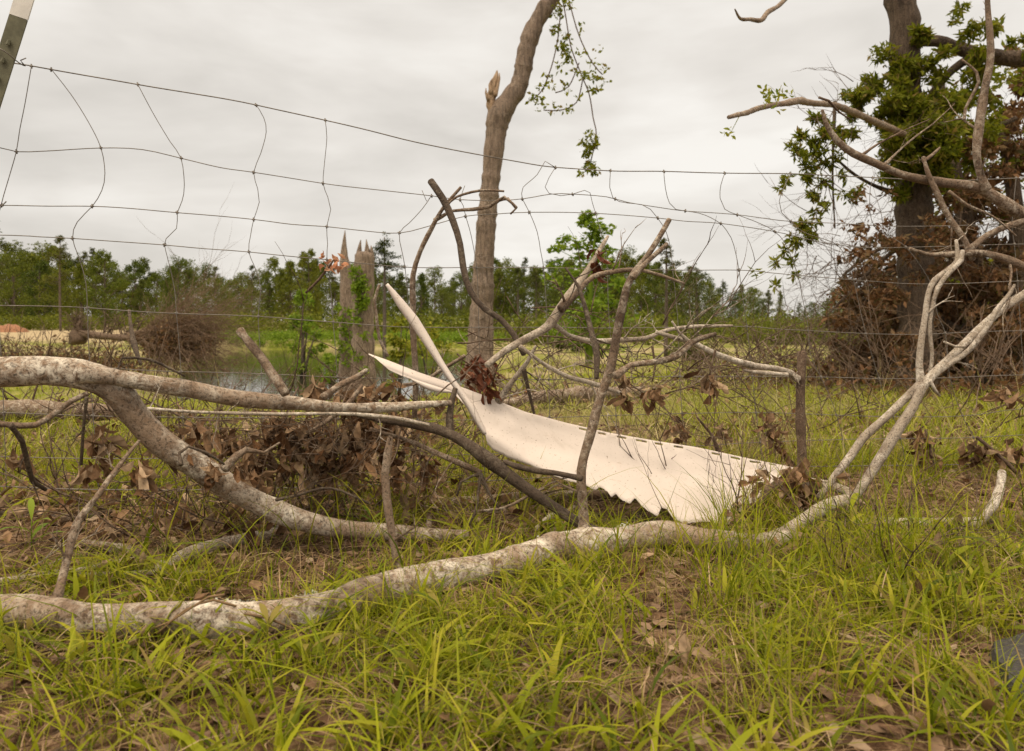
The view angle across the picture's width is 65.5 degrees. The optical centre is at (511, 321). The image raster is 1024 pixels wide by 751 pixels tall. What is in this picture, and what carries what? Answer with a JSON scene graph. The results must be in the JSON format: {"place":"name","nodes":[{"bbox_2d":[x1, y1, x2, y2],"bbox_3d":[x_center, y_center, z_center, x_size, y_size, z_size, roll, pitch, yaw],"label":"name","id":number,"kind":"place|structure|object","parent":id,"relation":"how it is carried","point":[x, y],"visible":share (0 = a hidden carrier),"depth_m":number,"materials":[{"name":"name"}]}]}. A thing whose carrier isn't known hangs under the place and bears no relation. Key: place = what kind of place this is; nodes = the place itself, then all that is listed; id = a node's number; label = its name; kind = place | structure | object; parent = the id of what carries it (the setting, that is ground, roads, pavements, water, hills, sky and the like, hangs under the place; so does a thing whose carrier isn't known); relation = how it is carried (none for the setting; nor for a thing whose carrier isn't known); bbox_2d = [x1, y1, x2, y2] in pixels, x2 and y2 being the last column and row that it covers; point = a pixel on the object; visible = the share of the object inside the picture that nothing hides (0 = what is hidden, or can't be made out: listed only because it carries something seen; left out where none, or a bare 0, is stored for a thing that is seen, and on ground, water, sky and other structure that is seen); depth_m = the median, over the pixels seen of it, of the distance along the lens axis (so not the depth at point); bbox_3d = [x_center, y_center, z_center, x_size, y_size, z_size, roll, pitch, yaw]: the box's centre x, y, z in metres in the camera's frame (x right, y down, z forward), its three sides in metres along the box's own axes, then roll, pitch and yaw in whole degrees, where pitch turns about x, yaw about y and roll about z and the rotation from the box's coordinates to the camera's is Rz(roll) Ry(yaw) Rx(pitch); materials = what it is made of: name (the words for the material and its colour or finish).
{"place":"outdoors","nodes":[
{"label":"outdoors","id":0,"kind":"place"},
{"bbox_2d":[178,349,494,401],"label":"pond water","id":1,"kind":"structure","parent":0,"point":[314,363],"depth_m":36.40,"materials":[{"name":"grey liquid"}]},
{"bbox_2d":[0,321,1023,750],"bbox_3d":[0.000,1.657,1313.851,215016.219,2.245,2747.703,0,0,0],"label":"ground","id":2,"kind":"structure","parent":0,"point":[666,705],"depth_m":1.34,"materials":[{"name":"green plant"}]},
{"bbox_2d":[0,249,42,323],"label":"leafy tree","id":3,"kind":"object","parent":2,"relation":"on","point":[17,270],"visible":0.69,"depth_m":149.04,"materials":[{"name":"plant"}]},
{"bbox_2d":[0,240,51,319],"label":"leafy tree","id":4,"kind":"object","parent":2,"relation":"on","point":[9,249],"visible":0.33,"depth_m":162.32,"materials":[{"name":"plant"}]},
{"bbox_2d":[16,259,62,326],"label":"leafy tree","id":5,"kind":"object","parent":2,"relation":"on","point":[40,266],"visible":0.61,"depth_m":141.66,"materials":[{"name":"plant"}]},
{"bbox_2d":[0,240,84,316],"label":"leafy tree","id":6,"kind":"object","parent":2,"relation":"on","point":[33,256],"visible":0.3,"depth_m":168.04,"materials":[{"name":"plant"}]},
{"bbox_2d":[28,266,84,316],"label":"leafy tree","id":7,"kind":"object","parent":2,"relation":"on","point":[56,287],"visible":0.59,"depth_m":138.64,"materials":[{"name":"plant"}]},
{"bbox_2d":[39,235,74,330],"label":"pine tree","id":8,"kind":"object","parent":2,"relation":"on","point":[60,256],"visible":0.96,"depth_m":104.84,"materials":[{"name":"plant"}]},
{"bbox_2d":[0,492,146,584],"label":"fallen stick","id":9,"kind":"object","parent":2,"relation":"on","point":[22,576],"visible":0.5,"depth_m":1.69,"materials":[{"name":"wood"}]},
{"bbox_2d":[61,262,97,318],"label":"leafy tree","id":10,"kind":"object","parent":2,"relation":"on","point":[79,275],"visible":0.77,"depth_m":137.56,"materials":[{"name":"plant"}]},
{"bbox_2d":[0,400,188,421],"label":"old grey log","id":11,"kind":"object","parent":2,"relation":"on","point":[32,406],"visible":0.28,"depth_m":4.37,"materials":[{"name":"wood"}]},
{"bbox_2d":[73,255,125,325],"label":"leafy tree","id":12,"kind":"object","parent":2,"relation":"on","point":[90,265],"visible":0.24,"depth_m":175.80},
{"bbox_2d":[80,248,128,327],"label":"leafy tree","id":13,"kind":"object","parent":2,"relation":"on","point":[113,273],"visible":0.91,"depth_m":99.55,"materials":[{"name":"plant"}]},
{"bbox_2d":[101,279,139,327],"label":"leafy tree","id":14,"kind":"object","parent":2,"relation":"on","point":[121,306],"visible":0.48,"depth_m":141.88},
{"bbox_2d":[0,307,258,375],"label":"brush pile","id":15,"kind":"object","parent":2,"relation":"on","point":[64,353],"visible":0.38,"depth_m":30.90,"materials":[{"name":"brown plant"}]},
{"bbox_2d":[113,262,158,326],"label":"leafy tree","id":16,"kind":"object","parent":2,"relation":"on","point":[137,272],"visible":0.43,"depth_m":182.52,"materials":[{"name":"plant"}]},
{"bbox_2d":[127,277,153,320],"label":"leafy tree","id":17,"kind":"object","parent":2,"relation":"on","point":[138,291],"visible":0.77,"depth_m":142.34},
{"bbox_2d":[80,518,224,556],"bbox_3d":[-0.865,0.556,1.824,0.351,0.162,0.245,0,0,0],"label":"fallen stick","id":18,"kind":"object","parent":2,"relation":"on","point":[111,547],"visible":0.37,"depth_m":1.88,"materials":[{"name":"wood"}]},
{"bbox_2d":[143,273,168,316],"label":"leafy tree","id":19,"kind":"object","parent":2,"relation":"on","point":[151,284],"visible":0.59,"depth_m":178.05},
{"bbox_2d":[11,309,333,479],"bbox_3d":[-1.358,0.472,3.470,1.339,1.058,1.905,0,0,-35],"label":"brush pile","id":20,"kind":"object","parent":2,"relation":"on","point":[158,417],"visible":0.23,"depth_m":3.59,"materials":[{"name":"brown plant"}]},
{"bbox_2d":[0,308,353,436],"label":"brush pile","id":21,"kind":"object","parent":2,"relation":"on","point":[51,397],"visible":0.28,"depth_m":4.57,"materials":[{"name":"brown plant"}]},
{"bbox_2d":[0,338,354,547],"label":"twig heap","id":22,"kind":"object","parent":2,"relation":"on","point":[61,504],"visible":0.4,"depth_m":2.30,"materials":[{"name":"brown plant"}]},
{"bbox_2d":[157,254,200,317],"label":"leafy tree","id":23,"kind":"object","parent":2,"relation":"on","point":[175,270],"visible":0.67,"depth_m":129.33,"materials":[{"name":"plant"}]},
{"bbox_2d":[58,188,302,389],"bbox_3d":[-9.669,-0.100,23.572,7.111,8.267,7.084,0,0,-25],"label":"uprooted fallen tree","id":24,"kind":"object","parent":2,"relation":"on","point":[190,334],"visible":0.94,"depth_m":23.53,"materials":[{"name":"wood"}]},
{"bbox_2d":[193,276,234,319],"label":"leafy tree","id":25,"kind":"object","parent":2,"relation":"on","point":[216,285],"visible":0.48,"depth_m":168.78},
{"bbox_2d":[155,525,278,570],"bbox_3d":[-0.683,0.582,1.879,0.096,0.137,0.379,0,0,18],"label":"fallen stick","id":26,"kind":"object","parent":2,"relation":"on","point":[188,549],"visible":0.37,"depth_m":1.88,"materials":[{"name":"wood"}]},
{"bbox_2d":[0,327,468,597],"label":"forked limb","id":27,"kind":"object","parent":2,"relation":"on","point":[114,391],"visible":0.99,"depth_m":1.77,"materials":[{"name":"grey plant"}]},
{"bbox_2d":[5,374,468,566],"bbox_3d":[-0.739,0.506,2.082,1.108,0.751,0.934,0,0,42],"label":"twig heap","id":28,"kind":"object","parent":2,"relation":"on","point":[194,523],"visible":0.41,"depth_m":1.99,"materials":[{"name":"brown plant"}]},
{"bbox_2d":[222,271,266,318],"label":"leafy tree","id":29,"kind":"object","parent":2,"relation":"on","point":[240,276],"visible":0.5,"depth_m":177.31,"materials":[{"name":"plant"}]},
{"bbox_2d":[233,603,282,651],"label":"broad leaf weed","id":30,"kind":"object","parent":2,"relation":"on","point":[264,611],"visible":0.79,"depth_m":1.33,"materials":[{"name":"green plant"}]},
{"bbox_2d":[247,274,280,322],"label":"leafy tree","id":31,"kind":"object","parent":2,"relation":"on","point":[264,287],"visible":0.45,"depth_m":225.21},
{"bbox_2d":[271,259,300,323],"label":"leafy tree","id":32,"kind":"object","parent":2,"relation":"on","point":[287,278],"visible":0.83,"depth_m":189.04,"materials":[{"name":"plant"}]},
{"bbox_2d":[107,302,479,471],"bbox_3d":[-0.757,0.466,3.299,1.966,1.111,1.244,0,0,10],"label":"brush pile","id":33,"kind":"object","parent":2,"relation":"on","point":[247,425],"visible":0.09,"depth_m":3.26,"materials":[{"name":"brown plant"}]},
{"bbox_2d":[5,242,595,563],"bbox_3d":[-0.519,0.243,2.076,1.497,0.860,0.929,0,0,0],"label":"leafy broken branch","id":34,"kind":"object","parent":2,"relation":"on","point":[293,439],"visible":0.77,"depth_m":2.01,"materials":[{"name":"brown plant"}]},
{"bbox_2d":[285,288,328,377],"bbox_3d":[-8.084,0.760,31.102,1.752,4.161,1.728,0,0,0],"label":"tree","id":35,"kind":"object","parent":2,"relation":"on","point":[306,327],"visible":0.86,"depth_m":30.86,"materials":[{"name":"green plant"}]},
{"bbox_2d":[290,249,327,315],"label":"leafy tree","id":36,"kind":"object","parent":2,"relation":"on","point":[305,261],"visible":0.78,"depth_m":149.23,"materials":[{"name":"plant"}]},
{"bbox_2d":[124,328,507,348],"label":"bank plants","id":37,"kind":"object","parent":2,"relation":"on","point":[280,335],"visible":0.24,"depth_m":63.50,"materials":[{"name":"green plant"}]},
{"bbox_2d":[313,352,339,387],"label":"pond shrub","id":38,"kind":"object","parent":2,"relation":"on","point":[326,357],"visible":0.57,"depth_m":23.89,"materials":[{"name":"green plant"}]},
{"bbox_2d":[318,282,339,321],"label":"leafy tree","id":39,"kind":"object","parent":2,"relation":"on","point":[334,288],"visible":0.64,"depth_m":183.23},
{"bbox_2d":[329,231,352,396],"bbox_3d":[-4.377,0.015,21.327,0.919,4.930,0.866,0,0,0],"label":"spiked snag","id":40,"kind":"object","parent":2,"relation":"on","point":[346,297],"visible":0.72,"depth_m":21.32,"materials":[{"name":"brown plant"}]},
{"bbox_2d":[345,239,376,393],"bbox_3d":[-3.755,0.148,19.905,0.750,4.417,0.903,0,0,0],"label":"split stump","id":41,"kind":"object","parent":2,"relation":"on","point":[362,289],"visible":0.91,"depth_m":19.75,"materials":[{"name":"wood"}]},
{"bbox_2d":[373,274,395,317],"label":"leafy tree","id":42,"kind":"object","parent":2,"relation":"on","point":[379,308],"visible":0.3,"depth_m":174.54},
{"bbox_2d":[125,373,649,557],"bbox_3d":[-0.447,0.527,2.316,1.575,0.820,0.972,0,0,17],"label":"twig heap","id":43,"kind":"object","parent":2,"relation":"on","point":[504,498],"visible":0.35,"depth_m":2.27,"materials":[{"name":"brown plant"}]},
{"bbox_2d":[372,231,407,346],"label":"pine tree","id":44,"kind":"object","parent":2,"relation":"on","point":[381,249],"visible":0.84,"depth_m":59.97,"materials":[{"name":"plant"}]},
{"bbox_2d":[381,317,417,386],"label":"pond shrub","id":45,"kind":"object","parent":2,"relation":"on","point":[401,343],"visible":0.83,"depth_m":26.90,"materials":[{"name":"green plant"}]},
{"bbox_2d":[416,272,431,316],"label":"leafy tree","id":46,"kind":"object","parent":2,"relation":"on","point":[421,280],"visible":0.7,"depth_m":191.14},
{"bbox_2d":[0,217,856,641],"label":"fallen log","id":47,"kind":"object","parent":2,"relation":"on","point":[216,611],"visible":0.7,"depth_m":1.60,"materials":[{"name":"wood"}]},
{"bbox_2d":[817,220,1023,513],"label":"leaning forked limb","id":48,"kind":"object","parent":47,"relation":"on","point":[919,386],"visible":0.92,"depth_m":2.21,"materials":[{"name":"white plant"}]},
{"bbox_2d":[818,0,1023,334],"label":"arching overhead limb","id":49,"kind":"object","parent":48,"relation":"attached to","point":[1001,202],"visible":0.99,"depth_m":2.35,"materials":[{"name":"grey plant"}]},
{"bbox_2d":[0,307,857,349],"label":"undergrowth","id":50,"kind":"object","parent":2,"relation":"on","point":[283,325],"visible":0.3,"depth_m":71.00,"materials":[{"name":"plant"}]},
{"bbox_2d":[408,320,455,374],"bbox_3d":[-3.414,1.385,33.036,2.066,2.922,1.917,0,0,-12],"label":"pond shrub","id":51,"kind":"object","parent":2,"relation":"on","point":[423,349],"visible":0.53,"depth_m":32.77,"materials":[{"name":"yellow plant"}]},
{"bbox_2d":[416,265,451,317],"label":"leafy tree","id":52,"kind":"object","parent":2,"relation":"on","point":[434,279],"visible":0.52,"depth_m":209.25,"materials":[{"name":"plant"}]},
{"bbox_2d":[404,588,469,629],"bbox_3d":[-0.141,0.522,1.410,0.063,0.083,0.136,0,0,-43],"label":"broad leaf weed","id":53,"kind":"object","parent":2,"relation":"on","point":[432,597],"visible":0.74,"depth_m":1.42,"materials":[{"name":"green plant"}]},
{"bbox_2d":[430,291,457,318],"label":"leafy tree","id":54,"kind":"object","parent":2,"relation":"on","point":[441,302],"visible":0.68,"depth_m":182.48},
{"bbox_2d":[442,270,470,318],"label":"leafy tree","id":55,"kind":"object","parent":2,"relation":"on","point":[459,278],"visible":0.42,"depth_m":192.01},
{"bbox_2d":[268,312,647,424],"bbox_3d":[-0.405,0.501,5.212,2.459,1.184,1.791,0,0,20],"label":"brush pile","id":56,"kind":"object","parent":2,"relation":"on","point":[459,408],"visible":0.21,"depth_m":5.17,"materials":[{"name":"brown plant"}]},
{"bbox_2d":[1,358,992,409],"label":"field grass","id":57,"kind":"structure","parent":2,"relation":"on","point":[442,395],"depth_m":19.92,"materials":[{"name":"plant"}]},
{"bbox_2d":[492,268,514,318],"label":"leafy tree","id":58,"kind":"object","parent":2,"relation":"on","point":[498,272],"visible":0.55,"depth_m":176.89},
{"bbox_2d":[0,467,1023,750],"bbox_3d":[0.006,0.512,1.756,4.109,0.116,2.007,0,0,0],"label":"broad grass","id":59,"kind":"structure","parent":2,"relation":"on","point":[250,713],"depth_m":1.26,"materials":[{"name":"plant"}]},
{"bbox_2d":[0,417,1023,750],"bbox_3d":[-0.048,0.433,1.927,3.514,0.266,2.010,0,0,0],"label":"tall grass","id":60,"kind":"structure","parent":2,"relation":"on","point":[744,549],"depth_m":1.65,"materials":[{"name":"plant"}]},
{"bbox_2d":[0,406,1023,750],"bbox_3d":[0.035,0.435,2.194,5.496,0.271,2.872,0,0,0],"label":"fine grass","id":61,"kind":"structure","parent":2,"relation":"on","point":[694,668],"depth_m":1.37,"materials":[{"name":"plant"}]},
{"bbox_2d":[0,438,1023,750],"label":"dead grass","id":62,"kind":"structure","parent":2,"relation":"on","point":[566,694],"depth_m":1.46,"materials":[{"name":"plant"}]},
{"bbox_2d":[0,0,1023,489],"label":"wire fence","id":63,"kind":"object","parent":2,"relation":"on","point":[16,24],"visible":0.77,"depth_m":2.38,"materials":[{"name":"grey metal"}]},
{"bbox_2d":[305,251,348,293],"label":"twig with orange leaves","id":64,"kind":"object","parent":63,"relation":"attached to","point":[335,260],"visible":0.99,"depth_m":2.35,"materials":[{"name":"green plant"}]},
{"bbox_2d":[373,186,517,417],"bbox_3d":[-0.194,-0.051,2.367,0.454,0.694,0.062,0,0,16],"label":"pale hooked branch","id":65,"kind":"object","parent":63,"relation":"attached to","point":[412,289],"visible":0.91,"depth_m":2.37,"materials":[{"name":"grey plant"}]},
{"bbox_2d":[0,424,1023,750],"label":"twig litter","id":66,"kind":"object","parent":2,"relation":"on","point":[492,594],"visible":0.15,"depth_m":1.46,"materials":[{"name":"brown plant"}]},
{"bbox_2d":[0,422,1023,750],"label":"leaf litter","id":67,"kind":"object","parent":2,"relation":"on","point":[848,740],"visible":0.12,"depth_m":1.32,"materials":[{"name":"plant"}]},
{"bbox_2d":[494,265,534,318],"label":"leafy tree","id":68,"kind":"object","parent":2,"relation":"on","point":[508,292],"visible":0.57,"depth_m":177.39,"materials":[{"name":"plant"}]},
{"bbox_2d":[25,351,1023,508],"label":"seed stalks","id":69,"kind":"object","parent":2,"relation":"on","point":[754,440],"visible":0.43,"depth_m":3.10,"materials":[{"name":"brown plant"}]},
{"bbox_2d":[455,0,611,389],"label":"broken tall tree","id":70,"kind":"object","parent":2,"relation":"on","point":[501,108],"visible":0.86,"depth_m":11.88,"materials":[{"name":"brown plant"}]},
{"bbox_2d":[441,490,635,507],"bbox_3d":[0.251,0.595,2.394,0.934,0.164,0.128,0,0,-2],"label":"fallen stick","id":71,"kind":"object","parent":2,"relation":"on","point":[597,497],"visible":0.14,"depth_m":2.39,"materials":[{"name":"wood"}]},
{"bbox_2d":[516,268,560,319],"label":"leafy tree","id":72,"kind":"object","parent":2,"relation":"on","point":[540,302],"visible":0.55,"depth_m":174.55,"materials":[{"name":"plant"}]},
{"bbox_2d":[503,385,649,406],"bbox_3d":[0.543,0.574,6.158,0.136,0.166,1.805,0,0,43],"label":"old grey log","id":73,"kind":"object","parent":2,"relation":"on","point":[567,392],"visible":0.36,"depth_m":5.98,"materials":[{"name":"wood"}]},
{"bbox_2d":[369,283,792,523],"bbox_3d":[0.249,0.229,2.220,1.277,0.660,0.224,0,0,-11],"label":"siding panel","id":74,"kind":"object","parent":2,"relation":"on","point":[515,434],"visible":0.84,"depth_m":2.23,"materials":[{"name":"beige plastic"}]},
{"bbox_2d":[540,209,639,366],"bbox_3d":[2.558,-0.998,26.069,3.367,5.309,2.778,0,0,0],"label":"leafy tree","id":75,"kind":"object","parent":2,"relation":"on","point":[594,235],"visible":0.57,"depth_m":25.98,"materials":[{"name":"green plant"}]},
{"bbox_2d":[388,304,796,411],"bbox_3d":[0.660,0.688,6.377,3.152,1.642,2.578,0,0,23],"label":"brush pile","id":76,"kind":"object","parent":2,"relation":"on","point":[503,385],"visible":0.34,"depth_m":6.25,"materials":[{"name":"brown plant"}]},
{"bbox_2d":[604,254,650,317],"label":"leafy tree","id":77,"kind":"object","parent":2,"relation":"on","point":[625,258],"visible":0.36,"depth_m":187.75,"materials":[{"name":"plant"}]},
{"bbox_2d":[376,216,920,471],"bbox_3d":[0.444,0.305,2.666,1.733,1.290,1.362,0,0,0],"label":"pale spreading branch","id":78,"kind":"object","parent":2,"relation":"on","point":[576,287],"visible":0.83,"depth_m":2.29,"materials":[{"name":"brown plant"}]},
{"bbox_2d":[428,178,525,355],"bbox_3d":[-0.106,-0.159,2.219,0.321,0.506,0.039,0,0,31],"label":"dark bare branch","id":79,"kind":"object","parent":78,"relation":"attached to","point":[437,190],"visible":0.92,"depth_m":2.23,"materials":[{"name":"brown plant"}]},
{"bbox_2d":[635,263,664,318],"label":"leafy tree","id":80,"kind":"object","parent":2,"relation":"on","point":[648,289],"visible":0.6,"depth_m":179.37,"materials":[{"name":"plant"}]},
{"bbox_2d":[637,237,697,356],"bbox_3d":[6.904,-0.951,34.247,2.789,5.326,2.209,0,0,-23],"label":"pine tree","id":81,"kind":"object","parent":2,"relation":"on","point":[666,261],"visible":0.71,"depth_m":33.98,"materials":[{"name":"plant"}]},
{"bbox_2d":[512,308,849,393],"bbox_3d":[2.009,0.616,9.344,4.612,1.532,2.719,0,0,13],"label":"brush pile","id":82,"kind":"object","parent":2,"relation":"on","point":[715,371],"visible":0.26,"depth_m":9.43,"materials":[{"name":"brown plant"}]},
{"bbox_2d":[668,271,730,339],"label":"leafy tree","id":83,"kind":"object","parent":2,"relation":"on","point":[696,285],"visible":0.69,"depth_m":49.80,"materials":[{"name":"plant"}]},
{"bbox_2d":[606,321,807,482],"bbox_3d":[0.577,0.238,2.374,0.715,0.489,0.381,0,0,-29],"label":"branch","id":84,"kind":"object","parent":2,"relation":"on","point":[654,395],"visible":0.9,"depth_m":2.33,"materials":[{"name":"brown plant"}]},
{"bbox_2d":[569,369,878,539],"bbox_3d":[0.573,0.459,2.285,0.802,0.652,0.845,0,0,0],"label":"twig heap","id":85,"kind":"object","parent":2,"relation":"on","point":[728,513],"visible":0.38,"depth_m":2.22,"materials":[{"name":"brown plant"}]},
{"bbox_2d":[649,301,825,387],"bbox_3d":[3.752,0.792,11.834,3.464,2.351,2.853,0,0,14],"label":"brush pile","id":86,"kind":"object","parent":2,"relation":"on","point":[685,362],"visible":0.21,"depth_m":12.01,"materials":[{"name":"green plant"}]},
{"bbox_2d":[570,277,1011,453],"bbox_3d":[1.417,0.388,4.012,2.228,1.327,2.288,0,0,9],"label":"brush pile","id":87,"kind":"object","parent":2,"relation":"on","point":[752,421],"visible":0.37,"depth_m":4.08,"materials":[{"name":"brown plant"}]},
{"bbox_2d":[731,442,865,521],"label":"dead leaves","id":88,"kind":"object","parent":2,"relation":"on","point":[796,476],"visible":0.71,"depth_m":2.16,"materials":[{"name":"plant"}]},
{"bbox_2d":[601,280,1005,389],"bbox_3d":[4.652,0.492,10.871,7.392,3.208,4.814,0,0,-11],"label":"brush pile","id":89,"kind":"object","parent":2,"relation":"on","point":[811,378],"visible":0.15,"depth_m":10.97,"materials":[{"name":"brown plant"}]},
{"bbox_2d":[690,234,1023,405],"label":"brush pile","id":90,"kind":"object","parent":2,"relation":"on","point":[994,381],"visible":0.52,"depth_m":7.07,"materials":[{"name":"brown plant"}]},
{"bbox_2d":[692,254,1023,435],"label":"brush pile","id":91,"kind":"object","parent":2,"relation":"on","point":[978,406],"visible":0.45,"depth_m":4.53,"materials":[{"name":"brown plant"}]},
{"bbox_2d":[718,420,1023,635],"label":"twig heap","id":92,"kind":"object","parent":2,"relation":"on","point":[938,536],"visible":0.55,"depth_m":1.74,"materials":[{"name":"brown plant"}]},
{"bbox_2d":[740,40,1023,390],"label":"withered fallen crown","id":93,"kind":"object","parent":2,"relation":"on","point":[1011,162],"visible":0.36,"depth_m":9.36,"materials":[{"name":"brown plant"}]},
{"bbox_2d":[744,0,1023,388],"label":"ivy covered tree","id":94,"kind":"object","parent":2,"relation":"on","point":[905,102],"visible":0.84,"depth_m":8.12,"materials":[{"name":"green plant"}]},
{"bbox_2d":[720,83,907,139],"bbox_3d":[2.442,-1.390,5.927,0.288,0.928,4.726,0,0,36],"label":"pointing bare limb","id":95,"kind":"object","parent":94,"relation":"attached to","point":[867,118],"visible":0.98,"depth_m":5.42,"materials":[{"name":"grey plant"}]},
{"bbox_2d":[901,427,943,477],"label":"leafy brown sprig","id":96,"kind":"object","parent":2,"relation":"on","point":[909,434],"visible":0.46,"depth_m":2.79,"materials":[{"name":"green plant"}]},
{"bbox_2d":[825,470,1023,529],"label":"pale root like log","id":97,"kind":"object","parent":2,"relation":"on","point":[1000,483],"visible":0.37,"depth_m":2.11,"materials":[{"name":"wood"}]},
{"bbox_2d":[908,517,988,570],"bbox_3d":[0.907,0.478,1.673,0.160,0.145,0.121,0,0,12],"label":"broad leaf weed","id":98,"kind":"object","parent":2,"relation":"on","point":[960,553],"visible":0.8,"depth_m":1.68,"materials":[{"name":"green plant"}]},
{"bbox_2d":[957,383,1023,477],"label":"leafy brown sprig","id":99,"kind":"object","parent":2,"relation":"on","point":[1009,454],"visible":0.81,"depth_m":2.80,"materials":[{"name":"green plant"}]},
{"bbox_2d":[0,380,1023,477],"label":"meadow grass","id":100,"kind":"structure","parent":0,"point":[885,425],"depth_m":4.25,"materials":[{"name":"plant"}]},
{"bbox_2d":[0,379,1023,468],"bbox_3d":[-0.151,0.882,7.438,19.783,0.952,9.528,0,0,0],"label":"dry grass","id":101,"kind":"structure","parent":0,"point":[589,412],"depth_m":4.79,"materials":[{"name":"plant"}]},
{"bbox_2d":[0,0,1023,320],"label":"sky","id":102,"kind":"structure","parent":0,"point":[415,70],"materials":[{"name":"white"}]},
{"bbox_2d":[988,632,1023,714],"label":"rock","id":103,"kind":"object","parent":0,"point":[1004,642],"depth_m":1.26,"materials":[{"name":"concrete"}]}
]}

